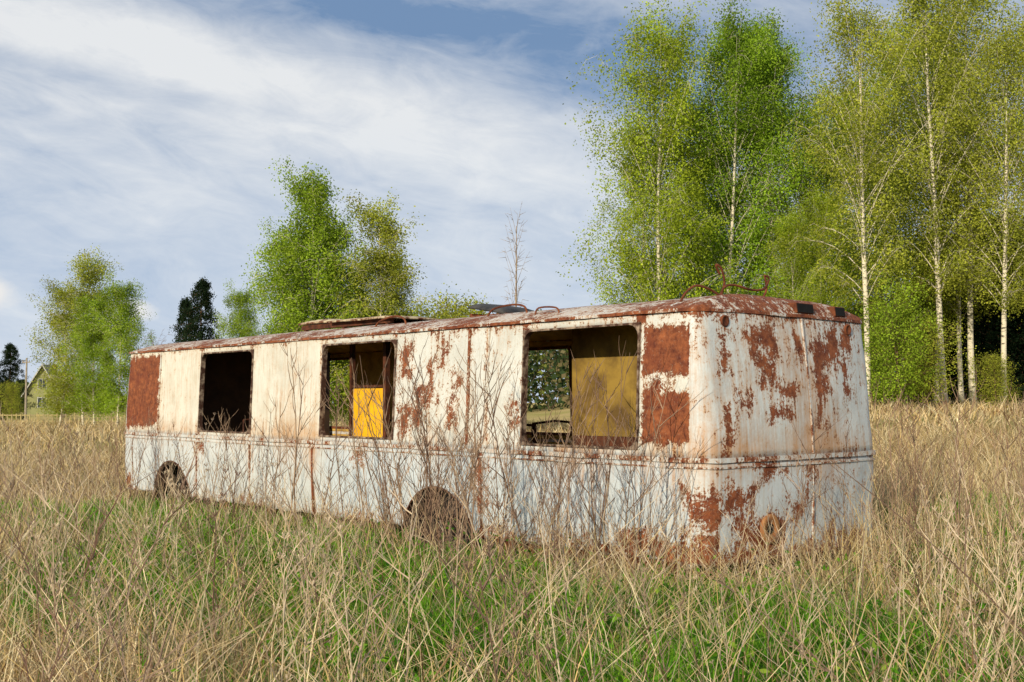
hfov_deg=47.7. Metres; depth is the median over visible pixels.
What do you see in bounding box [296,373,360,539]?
bare shoot
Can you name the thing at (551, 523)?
dry weed
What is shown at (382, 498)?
bare shoot
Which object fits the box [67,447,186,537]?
dry weed
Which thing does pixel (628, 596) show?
dry weed
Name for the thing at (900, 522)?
dry weed
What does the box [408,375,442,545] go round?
bare shoot
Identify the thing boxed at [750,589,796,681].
dry weed
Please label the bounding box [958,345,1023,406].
green shrub
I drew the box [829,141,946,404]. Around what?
birch tree
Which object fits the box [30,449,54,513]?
dry weed
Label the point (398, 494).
bare shoot
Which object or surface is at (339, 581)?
dry weed
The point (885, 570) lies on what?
dry weed
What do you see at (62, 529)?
dry weed
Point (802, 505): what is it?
bare shoot
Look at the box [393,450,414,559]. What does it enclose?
bare shoot
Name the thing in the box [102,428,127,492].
bare shoot
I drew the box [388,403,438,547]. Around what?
bare shoot
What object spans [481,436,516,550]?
bare shoot
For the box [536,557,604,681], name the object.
dry weed
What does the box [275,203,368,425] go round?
birch tree
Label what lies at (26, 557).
dry weed
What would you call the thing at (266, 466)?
bare shoot
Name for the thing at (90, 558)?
dry weed
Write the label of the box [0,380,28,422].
green shrub
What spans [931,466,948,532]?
bare shoot
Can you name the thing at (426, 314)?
green shrub
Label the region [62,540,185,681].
dry weed
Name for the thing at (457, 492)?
bare shoot
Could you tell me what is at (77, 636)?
dry weed
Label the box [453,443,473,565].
bare shoot
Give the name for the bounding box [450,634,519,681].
dry weed
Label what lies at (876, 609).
dry weed
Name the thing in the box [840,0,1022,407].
birch tree
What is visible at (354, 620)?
dry weed
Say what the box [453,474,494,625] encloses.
dry weed
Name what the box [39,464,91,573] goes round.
dry weed
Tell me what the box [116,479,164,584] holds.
dry weed
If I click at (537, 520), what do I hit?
dry weed
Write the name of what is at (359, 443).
bare shoot
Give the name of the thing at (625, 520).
bare shoot
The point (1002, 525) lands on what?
dry weed
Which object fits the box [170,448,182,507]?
bare shoot
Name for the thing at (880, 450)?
bare shoot
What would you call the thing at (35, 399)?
wooden house
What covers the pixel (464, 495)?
bare shoot
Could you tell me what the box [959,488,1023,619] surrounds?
dry weed
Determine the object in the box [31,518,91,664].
dry weed
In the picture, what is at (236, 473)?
bare shoot
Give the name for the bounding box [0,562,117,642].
dry weed
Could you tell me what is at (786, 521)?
dry weed
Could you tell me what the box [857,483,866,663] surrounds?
dry weed
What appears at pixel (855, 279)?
birch tree
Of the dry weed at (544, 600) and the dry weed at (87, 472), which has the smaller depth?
the dry weed at (544, 600)
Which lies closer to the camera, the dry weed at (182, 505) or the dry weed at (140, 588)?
the dry weed at (140, 588)
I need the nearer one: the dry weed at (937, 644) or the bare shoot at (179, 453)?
the dry weed at (937, 644)
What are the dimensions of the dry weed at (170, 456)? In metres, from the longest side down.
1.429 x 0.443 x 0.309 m
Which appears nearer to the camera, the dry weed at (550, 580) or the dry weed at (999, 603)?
the dry weed at (550, 580)
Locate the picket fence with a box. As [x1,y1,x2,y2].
[0,413,124,423]
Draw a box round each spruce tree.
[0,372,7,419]
[884,225,997,403]
[895,252,952,403]
[911,236,1023,406]
[930,213,1023,403]
[951,231,1023,402]
[984,213,1023,404]
[991,220,1023,402]
[1010,322,1023,390]
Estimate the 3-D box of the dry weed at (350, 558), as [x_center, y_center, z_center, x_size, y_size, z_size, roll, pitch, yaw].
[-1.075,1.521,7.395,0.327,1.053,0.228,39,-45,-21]
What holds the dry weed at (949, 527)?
on the ground at (542, 413)
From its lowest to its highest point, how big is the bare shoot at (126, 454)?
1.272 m
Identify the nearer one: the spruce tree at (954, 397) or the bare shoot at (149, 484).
the bare shoot at (149, 484)
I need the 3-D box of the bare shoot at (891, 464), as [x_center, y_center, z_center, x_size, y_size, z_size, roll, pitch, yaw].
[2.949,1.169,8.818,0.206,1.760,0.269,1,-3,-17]
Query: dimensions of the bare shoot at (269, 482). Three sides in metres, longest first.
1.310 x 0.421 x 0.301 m
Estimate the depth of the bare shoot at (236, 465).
13.85 m
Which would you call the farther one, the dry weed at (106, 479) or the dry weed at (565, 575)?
the dry weed at (106, 479)
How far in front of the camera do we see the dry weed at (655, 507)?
8.44 m
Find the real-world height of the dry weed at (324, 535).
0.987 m
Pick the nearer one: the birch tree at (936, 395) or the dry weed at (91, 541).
the dry weed at (91, 541)
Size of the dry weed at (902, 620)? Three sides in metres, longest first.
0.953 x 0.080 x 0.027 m
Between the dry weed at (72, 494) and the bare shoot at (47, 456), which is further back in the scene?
the bare shoot at (47, 456)
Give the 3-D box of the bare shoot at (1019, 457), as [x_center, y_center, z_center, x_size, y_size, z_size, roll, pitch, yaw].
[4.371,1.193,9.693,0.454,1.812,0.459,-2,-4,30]
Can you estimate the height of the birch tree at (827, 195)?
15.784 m
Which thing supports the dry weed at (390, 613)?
on the ground at (542, 413)
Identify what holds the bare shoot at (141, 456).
on the ground at (542, 413)
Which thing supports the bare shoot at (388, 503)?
on the ground at (542, 413)
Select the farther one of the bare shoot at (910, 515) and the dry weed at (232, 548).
the bare shoot at (910, 515)
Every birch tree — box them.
[22,243,126,426]
[25,275,99,426]
[55,290,129,424]
[80,269,158,426]
[211,278,267,338]
[239,157,385,411]
[240,216,331,377]
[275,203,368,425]
[321,251,378,426]
[323,187,452,423]
[366,242,427,315]
[556,0,754,304]
[579,101,714,304]
[609,68,755,303]
[645,0,820,298]
[675,131,769,296]
[677,19,823,296]
[694,4,871,302]
[749,80,876,317]
[749,204,828,301]
[763,176,871,334]
[770,111,870,326]
[772,0,958,409]
[801,71,947,404]
[825,10,977,405]
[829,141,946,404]
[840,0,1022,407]
[858,16,1015,402]
[874,0,1023,406]
[896,50,1023,402]
[923,13,1023,410]
[946,0,1023,304]
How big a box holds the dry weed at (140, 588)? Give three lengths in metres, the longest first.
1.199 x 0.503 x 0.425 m
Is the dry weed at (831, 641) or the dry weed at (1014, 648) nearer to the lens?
the dry weed at (831, 641)
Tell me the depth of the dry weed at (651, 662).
4.87 m
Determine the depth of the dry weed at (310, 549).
5.87 m
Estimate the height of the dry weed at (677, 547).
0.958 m
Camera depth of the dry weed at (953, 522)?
7.65 m
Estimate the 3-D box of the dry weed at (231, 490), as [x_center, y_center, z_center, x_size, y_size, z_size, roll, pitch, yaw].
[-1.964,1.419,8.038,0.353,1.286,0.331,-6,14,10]
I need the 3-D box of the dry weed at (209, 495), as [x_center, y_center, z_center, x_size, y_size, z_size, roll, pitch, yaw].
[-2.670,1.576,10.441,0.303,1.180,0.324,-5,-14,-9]
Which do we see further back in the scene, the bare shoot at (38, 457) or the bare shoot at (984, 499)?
the bare shoot at (38, 457)
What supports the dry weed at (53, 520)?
on the ground at (542, 413)
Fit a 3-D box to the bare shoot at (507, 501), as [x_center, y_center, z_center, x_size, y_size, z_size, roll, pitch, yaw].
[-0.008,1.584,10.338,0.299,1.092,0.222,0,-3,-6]
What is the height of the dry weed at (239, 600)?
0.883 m
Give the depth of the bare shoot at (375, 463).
10.38 m
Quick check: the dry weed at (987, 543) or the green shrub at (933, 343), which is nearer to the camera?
the dry weed at (987, 543)
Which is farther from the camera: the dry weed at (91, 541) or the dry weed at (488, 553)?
the dry weed at (91, 541)
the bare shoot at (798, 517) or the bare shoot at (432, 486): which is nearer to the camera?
the bare shoot at (798, 517)
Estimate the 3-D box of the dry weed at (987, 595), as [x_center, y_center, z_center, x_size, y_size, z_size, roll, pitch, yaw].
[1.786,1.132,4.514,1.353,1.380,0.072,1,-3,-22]
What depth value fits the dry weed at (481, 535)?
6.96 m
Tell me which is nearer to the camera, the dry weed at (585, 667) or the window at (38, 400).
the dry weed at (585, 667)
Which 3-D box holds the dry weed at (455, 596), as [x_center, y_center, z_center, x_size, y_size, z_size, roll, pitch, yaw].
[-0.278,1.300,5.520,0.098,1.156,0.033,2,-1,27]
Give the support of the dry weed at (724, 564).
on the ground at (542, 413)
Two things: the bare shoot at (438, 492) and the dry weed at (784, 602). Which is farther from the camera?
the bare shoot at (438, 492)
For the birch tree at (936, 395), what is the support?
on the ground at (542, 413)
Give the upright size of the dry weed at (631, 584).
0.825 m
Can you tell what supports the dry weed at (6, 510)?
on the ground at (542, 413)
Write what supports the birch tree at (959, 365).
on the ground at (542, 413)
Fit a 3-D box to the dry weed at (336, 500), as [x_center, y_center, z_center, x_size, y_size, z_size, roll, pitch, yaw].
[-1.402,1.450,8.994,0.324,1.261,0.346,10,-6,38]
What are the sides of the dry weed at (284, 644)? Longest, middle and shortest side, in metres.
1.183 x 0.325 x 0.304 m
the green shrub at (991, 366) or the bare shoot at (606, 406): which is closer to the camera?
the bare shoot at (606, 406)
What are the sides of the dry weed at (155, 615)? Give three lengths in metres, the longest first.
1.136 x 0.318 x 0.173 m
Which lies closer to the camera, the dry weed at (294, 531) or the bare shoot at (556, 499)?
the dry weed at (294, 531)
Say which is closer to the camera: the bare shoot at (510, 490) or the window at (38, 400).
the bare shoot at (510, 490)
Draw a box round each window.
[37,379,46,388]
[37,397,46,407]
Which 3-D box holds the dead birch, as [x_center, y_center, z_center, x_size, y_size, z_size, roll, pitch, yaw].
[0.097,-0.003,24.119,0.797,5.792,0.961,2,-4,-31]
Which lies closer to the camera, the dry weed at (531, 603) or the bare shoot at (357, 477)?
the dry weed at (531, 603)
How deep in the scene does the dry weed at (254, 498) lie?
8.95 m
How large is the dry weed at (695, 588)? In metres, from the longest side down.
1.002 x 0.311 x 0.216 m
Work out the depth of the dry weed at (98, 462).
16.25 m
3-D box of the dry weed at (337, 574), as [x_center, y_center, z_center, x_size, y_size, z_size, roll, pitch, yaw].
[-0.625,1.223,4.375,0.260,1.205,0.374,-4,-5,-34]
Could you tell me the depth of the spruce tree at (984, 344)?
58.13 m
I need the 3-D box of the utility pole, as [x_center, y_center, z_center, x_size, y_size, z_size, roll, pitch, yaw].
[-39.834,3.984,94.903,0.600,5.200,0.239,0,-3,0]
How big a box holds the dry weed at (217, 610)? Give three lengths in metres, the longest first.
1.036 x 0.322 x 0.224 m
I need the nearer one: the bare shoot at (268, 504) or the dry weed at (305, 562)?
the dry weed at (305, 562)
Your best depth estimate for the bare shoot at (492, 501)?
10.71 m
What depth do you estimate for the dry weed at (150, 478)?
12.26 m
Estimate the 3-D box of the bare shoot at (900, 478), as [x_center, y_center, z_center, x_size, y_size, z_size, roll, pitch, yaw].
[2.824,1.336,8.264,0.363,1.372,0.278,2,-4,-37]
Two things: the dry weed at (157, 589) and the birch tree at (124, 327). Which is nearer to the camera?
the dry weed at (157, 589)
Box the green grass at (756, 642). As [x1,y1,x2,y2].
[0,485,1023,681]
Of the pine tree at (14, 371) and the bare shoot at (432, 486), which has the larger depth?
the pine tree at (14, 371)
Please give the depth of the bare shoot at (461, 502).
8.34 m
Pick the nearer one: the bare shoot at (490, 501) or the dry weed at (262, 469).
the bare shoot at (490, 501)
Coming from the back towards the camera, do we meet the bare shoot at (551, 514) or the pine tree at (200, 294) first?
the pine tree at (200, 294)
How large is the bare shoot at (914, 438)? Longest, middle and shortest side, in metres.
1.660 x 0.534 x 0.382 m
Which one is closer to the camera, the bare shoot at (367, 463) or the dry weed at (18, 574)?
the dry weed at (18, 574)
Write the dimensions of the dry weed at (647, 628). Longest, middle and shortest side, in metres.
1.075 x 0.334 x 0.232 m
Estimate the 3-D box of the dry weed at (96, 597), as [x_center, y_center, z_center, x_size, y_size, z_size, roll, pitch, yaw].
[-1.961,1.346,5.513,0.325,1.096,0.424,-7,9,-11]
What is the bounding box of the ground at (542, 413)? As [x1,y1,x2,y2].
[0,403,1023,681]
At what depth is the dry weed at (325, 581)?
5.83 m
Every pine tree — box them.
[0,342,38,419]
[168,275,225,343]
[169,294,198,342]
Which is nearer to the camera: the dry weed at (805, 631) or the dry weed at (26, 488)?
the dry weed at (805, 631)
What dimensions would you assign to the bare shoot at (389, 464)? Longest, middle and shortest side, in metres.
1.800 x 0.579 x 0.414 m
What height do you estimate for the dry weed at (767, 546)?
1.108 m
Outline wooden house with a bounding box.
[21,364,67,414]
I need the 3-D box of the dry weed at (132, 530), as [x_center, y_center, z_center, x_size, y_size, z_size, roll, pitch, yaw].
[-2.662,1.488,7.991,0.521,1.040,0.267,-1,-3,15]
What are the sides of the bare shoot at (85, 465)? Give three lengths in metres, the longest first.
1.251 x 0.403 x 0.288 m
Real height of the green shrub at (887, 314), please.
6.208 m
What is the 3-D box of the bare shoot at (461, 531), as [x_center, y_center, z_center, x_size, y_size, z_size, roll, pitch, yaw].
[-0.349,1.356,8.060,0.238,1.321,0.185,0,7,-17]
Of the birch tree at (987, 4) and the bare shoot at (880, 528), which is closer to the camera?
the bare shoot at (880, 528)
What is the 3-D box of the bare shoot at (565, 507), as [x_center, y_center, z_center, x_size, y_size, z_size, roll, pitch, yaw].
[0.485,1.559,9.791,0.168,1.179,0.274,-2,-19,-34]
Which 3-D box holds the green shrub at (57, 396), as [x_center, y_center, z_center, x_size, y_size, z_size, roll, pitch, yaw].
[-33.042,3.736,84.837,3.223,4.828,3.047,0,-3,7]
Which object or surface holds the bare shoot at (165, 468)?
on the ground at (542, 413)
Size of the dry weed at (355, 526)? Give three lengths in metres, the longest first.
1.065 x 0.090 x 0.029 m
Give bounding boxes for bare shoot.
[27,423,51,492]
[30,437,52,487]
[34,432,49,486]
[36,427,63,501]
[48,430,67,498]
[50,410,95,502]
[52,448,63,504]
[53,436,70,499]
[65,428,79,502]
[68,436,98,497]
[77,436,105,503]
[83,431,109,501]
[101,410,133,486]
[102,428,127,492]
[105,421,130,491]
[108,454,121,500]
[117,418,138,494]
[117,428,134,500]
[122,413,152,499]
[127,406,155,503]
[134,434,145,495]
[139,412,162,499]
[140,422,163,497]
[141,453,162,508]
[149,410,169,508]
[149,428,171,498]
[150,454,169,503]
[157,457,190,496]
[158,432,173,496]
[170,419,196,508]
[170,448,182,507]
[177,442,203,507]
[195,443,211,521]
[197,410,239,507]
[203,422,245,510]
[213,412,232,528]
[218,423,255,537]
[220,419,255,526]
[226,428,248,504]
[227,418,261,523]
[236,384,296,529]
[250,413,277,534]
[251,484,284,531]
[255,430,268,504]
[256,438,286,524]
[258,321,334,550]
[272,420,333,529]
[274,433,300,507]
[282,440,308,529]
[284,347,310,539]
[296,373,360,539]
[312,462,349,547]
[312,463,352,529]
[322,383,349,520]
[322,385,389,552]
[337,358,368,528]
[337,410,369,553]
[339,378,391,549]
[340,382,428,565]
[346,387,395,558]
[347,442,412,557]
[353,471,388,550]
[356,371,429,558]
[356,380,425,553]
[358,366,408,545]
[360,351,400,557]
[370,430,417,555]
[375,467,406,546]
[382,459,421,540]
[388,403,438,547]
[391,470,416,555]
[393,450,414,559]
[394,338,460,577]
[396,407,458,569]
[398,458,447,565]
[399,380,443,560]
[403,334,438,570]
[405,421,434,567]
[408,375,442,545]
[412,440,457,569]
[413,400,468,557]
[414,433,452,536]
[415,410,484,556]
[416,414,518,581]
[419,455,468,585]
[422,412,501,602]
[422,450,455,567]
[424,428,491,588]
[428,391,494,554]
[429,411,475,591]
[430,359,518,570]
[439,440,482,540]
[446,468,468,561]
[448,442,478,597]
[451,368,507,576]
[453,346,504,562]
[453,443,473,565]
[454,338,512,569]
[454,350,548,563]
[455,377,511,581]
[458,435,511,580]
[478,462,500,547]
[480,400,543,575]
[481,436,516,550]
[484,388,570,585]
[485,407,537,584]
[499,367,534,534]
[499,460,528,544]
[517,444,570,552]
[523,396,612,572]
[526,457,576,587]
[528,429,572,581]
[534,394,562,559]
[538,456,574,546]
[539,451,575,592]
[540,351,599,555]
[540,357,606,581]
[550,354,615,558]
[550,460,581,576]
[560,418,612,581]
[564,453,581,583]
[565,326,650,587]
[573,366,635,557]
[584,425,607,574]
[596,406,664,585]
[612,403,659,559]
[624,363,706,574]
[636,470,651,579]
[640,430,716,569]
[645,414,665,582]
[663,445,696,577]
[768,403,839,584]
[771,446,819,587]
[775,451,846,582]
[791,467,824,568]
[806,413,853,565]
[811,479,853,581]
[820,457,873,574]
[834,472,857,563]
[849,446,880,555]
[860,485,909,584]
[865,374,890,548]
[869,393,930,593]
[872,461,898,539]
[880,434,931,596]
[882,393,942,546]
[883,381,908,589]
[884,447,932,561]
[898,394,955,543]
[899,470,924,544]
[900,435,944,589]
[903,471,936,572]
[909,423,950,521]
[914,444,954,578]
[925,394,984,560]
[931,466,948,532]
[932,381,1001,532]
[933,435,972,522]
[939,437,959,537]
[947,434,977,543]
[948,451,969,602]
[950,371,985,578]
[970,470,999,536]
[978,414,1003,580]
[985,427,1023,572]
[996,507,1013,591]
[999,412,1022,495]
[1004,378,1023,559]
[1004,416,1023,497]
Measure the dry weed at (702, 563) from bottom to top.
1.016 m
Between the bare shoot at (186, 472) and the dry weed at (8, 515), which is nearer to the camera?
the dry weed at (8, 515)
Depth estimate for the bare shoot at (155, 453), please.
15.24 m
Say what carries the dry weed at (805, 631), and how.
on the ground at (542, 413)
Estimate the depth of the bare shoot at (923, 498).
8.31 m
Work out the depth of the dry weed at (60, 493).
8.57 m
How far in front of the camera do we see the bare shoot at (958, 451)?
10.20 m
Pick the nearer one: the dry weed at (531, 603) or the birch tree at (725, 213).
the dry weed at (531, 603)
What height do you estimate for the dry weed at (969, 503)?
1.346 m
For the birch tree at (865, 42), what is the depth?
47.23 m
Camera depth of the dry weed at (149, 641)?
4.16 m
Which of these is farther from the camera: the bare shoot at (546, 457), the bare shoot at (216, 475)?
the bare shoot at (216, 475)
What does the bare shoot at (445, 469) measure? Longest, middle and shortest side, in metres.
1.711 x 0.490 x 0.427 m
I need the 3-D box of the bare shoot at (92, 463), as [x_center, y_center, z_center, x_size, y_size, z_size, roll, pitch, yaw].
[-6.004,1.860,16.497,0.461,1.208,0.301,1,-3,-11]
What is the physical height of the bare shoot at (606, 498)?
2.211 m
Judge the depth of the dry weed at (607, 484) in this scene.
8.42 m
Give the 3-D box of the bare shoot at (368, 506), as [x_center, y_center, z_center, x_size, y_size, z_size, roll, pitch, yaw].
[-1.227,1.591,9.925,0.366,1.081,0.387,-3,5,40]
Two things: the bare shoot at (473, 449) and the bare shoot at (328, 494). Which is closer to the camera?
the bare shoot at (473, 449)
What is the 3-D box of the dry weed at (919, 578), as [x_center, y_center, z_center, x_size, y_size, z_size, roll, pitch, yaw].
[2.507,1.486,6.657,1.408,0.893,0.117,-1,-3,21]
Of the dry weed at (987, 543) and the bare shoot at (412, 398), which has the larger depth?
the bare shoot at (412, 398)
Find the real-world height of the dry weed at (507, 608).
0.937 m
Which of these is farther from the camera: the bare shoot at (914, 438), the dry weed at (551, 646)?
the bare shoot at (914, 438)
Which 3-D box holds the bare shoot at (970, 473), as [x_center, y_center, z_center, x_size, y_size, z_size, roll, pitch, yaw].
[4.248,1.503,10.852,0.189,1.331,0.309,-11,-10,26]
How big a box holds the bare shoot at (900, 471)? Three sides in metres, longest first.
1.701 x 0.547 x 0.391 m
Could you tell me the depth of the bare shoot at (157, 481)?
14.24 m
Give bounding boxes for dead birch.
[500,204,532,359]
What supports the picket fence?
on the ground at (542, 413)
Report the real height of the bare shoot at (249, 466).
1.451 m
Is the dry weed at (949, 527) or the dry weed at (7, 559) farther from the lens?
the dry weed at (949, 527)
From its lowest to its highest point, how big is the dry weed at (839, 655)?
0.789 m
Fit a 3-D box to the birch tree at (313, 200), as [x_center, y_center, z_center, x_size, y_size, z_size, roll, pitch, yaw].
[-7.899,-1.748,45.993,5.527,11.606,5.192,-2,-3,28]
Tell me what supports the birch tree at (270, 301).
on the ground at (542, 413)
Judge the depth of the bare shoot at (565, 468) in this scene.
9.25 m
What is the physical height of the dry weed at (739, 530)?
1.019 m
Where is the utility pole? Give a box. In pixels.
[22,358,29,420]
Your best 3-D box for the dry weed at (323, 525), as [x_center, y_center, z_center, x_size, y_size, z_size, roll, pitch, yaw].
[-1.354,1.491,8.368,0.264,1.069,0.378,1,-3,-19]
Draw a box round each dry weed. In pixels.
[0,407,39,546]
[0,421,15,492]
[0,428,35,547]
[0,433,62,572]
[0,438,24,560]
[0,449,82,586]
[0,463,127,681]
[0,474,16,543]
[0,475,14,553]
[0,475,84,664]
[0,484,66,572]
[0,487,61,570]
[0,513,37,617]
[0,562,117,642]
[2,465,162,632]
[4,551,131,658]
[8,619,162,665]
[12,482,20,590]
[12,561,118,681]
[14,438,40,499]
[18,477,88,680]
[19,490,86,564]
[20,456,38,530]
[23,419,93,576]
[24,560,282,681]
[25,460,37,580]
[25,470,38,595]
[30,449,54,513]
[30,466,74,566]
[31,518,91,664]
[31,524,64,681]
[33,414,93,664]
[39,432,200,681]
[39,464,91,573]
[43,448,107,575]
[43,472,82,621]
[48,466,85,535]
[54,516,137,680]
[58,514,163,681]
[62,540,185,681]
[62,593,126,680]
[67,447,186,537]
[68,471,112,607]
[72,484,237,591]
[76,437,109,495]
[77,431,133,535]
[80,432,105,505]
[80,501,132,607]
[81,477,187,675]
[91,424,105,499]
[102,482,154,585]
[103,527,135,663]
[113,448,161,502]
[114,597,175,681]
[115,562,189,681]
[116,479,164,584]
[121,522,180,659]
[122,554,170,681]
[130,448,176,518]
[142,572,251,679]
[143,470,188,597]
[149,466,217,574]
[153,451,206,562]
[158,437,180,533]
[161,611,196,681]
[165,426,182,492]
[167,436,198,499]
[171,434,206,533]
[175,491,204,566]
[177,465,201,543]
[184,536,212,613]
[186,463,252,596]
[186,468,245,666]
[191,580,323,681]
[196,452,229,547]
[199,413,226,539]
[199,431,293,578]
[202,573,219,681]
[203,573,252,662]
[210,440,246,518]
[215,504,249,608]
[217,541,261,603]
[229,439,301,509]
[233,541,244,674]
[237,540,241,675]
[248,591,264,659]
[252,449,274,521]
[255,517,301,680]
[257,487,335,668]
[262,530,354,681]
[263,473,312,587]
[265,428,273,550]
[270,461,331,634]
[270,560,301,661]
[271,439,356,673]
[279,496,370,681]
[283,510,362,644]
[286,578,319,681]
[291,559,391,681]
[294,516,320,628]
[301,511,359,674]
[303,512,330,591]
[304,507,317,681]
[304,559,365,681]
[307,482,343,571]
[307,490,341,583]
[309,504,379,681]
[311,445,358,571]
[319,499,437,681]
[328,480,438,681]
[336,515,399,681]
[337,506,362,623]
[344,478,363,570]
[370,536,419,681]
[396,499,434,597]
[400,513,506,636]
[408,507,482,585]
[416,565,453,620]
[426,507,463,631]
[436,556,462,612]
[439,501,541,681]
[446,442,536,621]
[448,493,468,679]
[448,543,485,637]
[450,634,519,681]
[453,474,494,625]
[453,542,557,680]
[459,525,505,611]
[460,611,514,681]
[466,535,535,681]
[472,575,489,681]
[475,512,653,654]
[475,541,587,672]
[484,563,556,644]
[492,594,539,681]
[509,467,563,577]
[513,559,566,655]
[523,473,684,647]
[529,573,566,681]
[531,616,605,681]
[534,458,587,660]
[534,488,572,681]
[534,504,583,575]
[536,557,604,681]
[542,477,578,582]
[549,568,655,664]
[556,478,626,628]
[558,532,605,605]
[560,548,613,642]
[566,501,608,582]
[585,476,619,581]
[603,487,686,673]
[605,537,653,630]
[615,518,678,639]
[617,622,680,681]
[620,507,650,634]
[630,498,691,585]
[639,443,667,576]
[639,624,669,681]
[658,491,685,579]
[662,538,708,610]
[668,591,732,681]
[673,512,749,631]
[677,494,687,596]
[678,584,743,679]
[681,531,798,681]
[688,565,726,681]
[700,555,879,681]
[701,629,703,681]
[702,519,759,624]
[704,543,730,631]
[717,561,900,681]
[718,479,759,594]
[724,489,822,606]
[725,496,752,597]
[725,506,792,635]
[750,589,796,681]
[759,532,875,633]
[768,528,858,641]
[772,509,834,680]
[772,526,807,606]
[783,546,785,655]
[785,591,871,681]
[793,573,814,680]
[812,544,821,629]
[817,552,873,674]
[824,523,1013,624]
[826,629,853,681]
[827,457,1023,634]
[827,487,954,594]
[844,511,850,673]
[850,532,962,635]
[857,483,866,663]
[864,537,878,667]
[866,485,963,681]
[868,471,910,578]
[871,503,897,622]
[879,535,915,680]
[891,490,962,677]
[900,531,903,599]
[910,551,948,680]
[917,551,1023,681]
[930,498,995,679]
[930,528,953,635]
[937,479,991,649]
[939,461,967,619]
[939,487,1023,681]
[941,479,954,583]
[942,604,1023,681]
[946,599,1000,681]
[953,436,986,592]
[953,513,1023,681]
[956,493,998,587]
[956,499,1011,590]
[958,489,1022,604]
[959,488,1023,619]
[971,531,1023,680]
[980,531,1023,610]
[983,466,1023,681]
[990,460,1022,610]
[995,655,1023,678]
[1006,608,1023,680]
[1015,492,1023,584]
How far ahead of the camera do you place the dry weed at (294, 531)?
6.50 m
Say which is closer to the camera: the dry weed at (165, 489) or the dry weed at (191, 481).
the dry weed at (165, 489)
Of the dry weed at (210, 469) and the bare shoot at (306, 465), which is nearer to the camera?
the dry weed at (210, 469)
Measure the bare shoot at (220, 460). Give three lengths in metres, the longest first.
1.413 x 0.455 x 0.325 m
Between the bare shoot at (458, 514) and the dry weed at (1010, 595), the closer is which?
the dry weed at (1010, 595)
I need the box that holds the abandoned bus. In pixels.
[124,263,875,583]
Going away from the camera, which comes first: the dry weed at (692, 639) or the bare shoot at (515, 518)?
the dry weed at (692, 639)
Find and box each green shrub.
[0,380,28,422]
[41,368,77,419]
[400,304,447,318]
[419,283,493,318]
[440,292,488,318]
[852,271,951,409]
[861,316,902,407]
[888,315,978,411]
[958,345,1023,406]
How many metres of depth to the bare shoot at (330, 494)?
9.80 m
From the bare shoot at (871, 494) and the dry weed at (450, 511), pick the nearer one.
the dry weed at (450, 511)
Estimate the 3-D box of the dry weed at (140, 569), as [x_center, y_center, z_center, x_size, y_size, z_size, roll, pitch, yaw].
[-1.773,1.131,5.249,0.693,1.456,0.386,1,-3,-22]
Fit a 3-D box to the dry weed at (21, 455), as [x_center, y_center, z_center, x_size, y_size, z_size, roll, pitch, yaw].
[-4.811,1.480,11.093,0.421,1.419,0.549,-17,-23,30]
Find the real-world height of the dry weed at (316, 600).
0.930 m
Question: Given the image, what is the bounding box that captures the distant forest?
[0,299,1006,412]
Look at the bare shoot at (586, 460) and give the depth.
9.52 m
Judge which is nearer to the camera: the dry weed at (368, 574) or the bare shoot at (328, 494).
the dry weed at (368, 574)
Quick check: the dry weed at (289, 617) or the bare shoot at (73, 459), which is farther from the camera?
the bare shoot at (73, 459)
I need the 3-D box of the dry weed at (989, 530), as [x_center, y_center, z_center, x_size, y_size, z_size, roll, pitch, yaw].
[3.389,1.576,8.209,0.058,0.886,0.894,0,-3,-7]
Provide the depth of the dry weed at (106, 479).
10.48 m
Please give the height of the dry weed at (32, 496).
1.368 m
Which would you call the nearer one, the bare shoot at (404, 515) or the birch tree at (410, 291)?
the bare shoot at (404, 515)
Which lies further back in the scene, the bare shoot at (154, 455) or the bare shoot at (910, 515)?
the bare shoot at (154, 455)
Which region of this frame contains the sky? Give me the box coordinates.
[0,0,1023,402]
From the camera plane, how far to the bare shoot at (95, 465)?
14.52 m
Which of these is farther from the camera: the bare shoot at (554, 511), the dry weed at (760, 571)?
the bare shoot at (554, 511)
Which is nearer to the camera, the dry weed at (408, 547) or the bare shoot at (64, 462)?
the dry weed at (408, 547)
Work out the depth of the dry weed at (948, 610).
4.33 m
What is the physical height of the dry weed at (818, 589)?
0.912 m
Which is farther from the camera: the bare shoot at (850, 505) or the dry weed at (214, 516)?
the bare shoot at (850, 505)
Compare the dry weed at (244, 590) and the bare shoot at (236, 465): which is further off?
the bare shoot at (236, 465)
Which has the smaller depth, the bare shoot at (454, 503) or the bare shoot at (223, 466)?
the bare shoot at (454, 503)
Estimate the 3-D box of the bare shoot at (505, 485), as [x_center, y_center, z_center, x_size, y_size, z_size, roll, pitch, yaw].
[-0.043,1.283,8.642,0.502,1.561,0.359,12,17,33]
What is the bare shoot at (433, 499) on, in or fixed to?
on the ground at (542, 413)
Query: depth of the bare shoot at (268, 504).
10.72 m
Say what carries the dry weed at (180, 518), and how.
on the ground at (542, 413)
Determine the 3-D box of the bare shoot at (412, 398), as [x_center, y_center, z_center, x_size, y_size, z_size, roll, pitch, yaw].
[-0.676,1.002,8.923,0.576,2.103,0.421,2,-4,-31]
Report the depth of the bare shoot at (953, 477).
8.81 m
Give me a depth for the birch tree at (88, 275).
65.65 m
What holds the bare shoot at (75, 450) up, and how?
on the ground at (542, 413)
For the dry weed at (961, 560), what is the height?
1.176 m

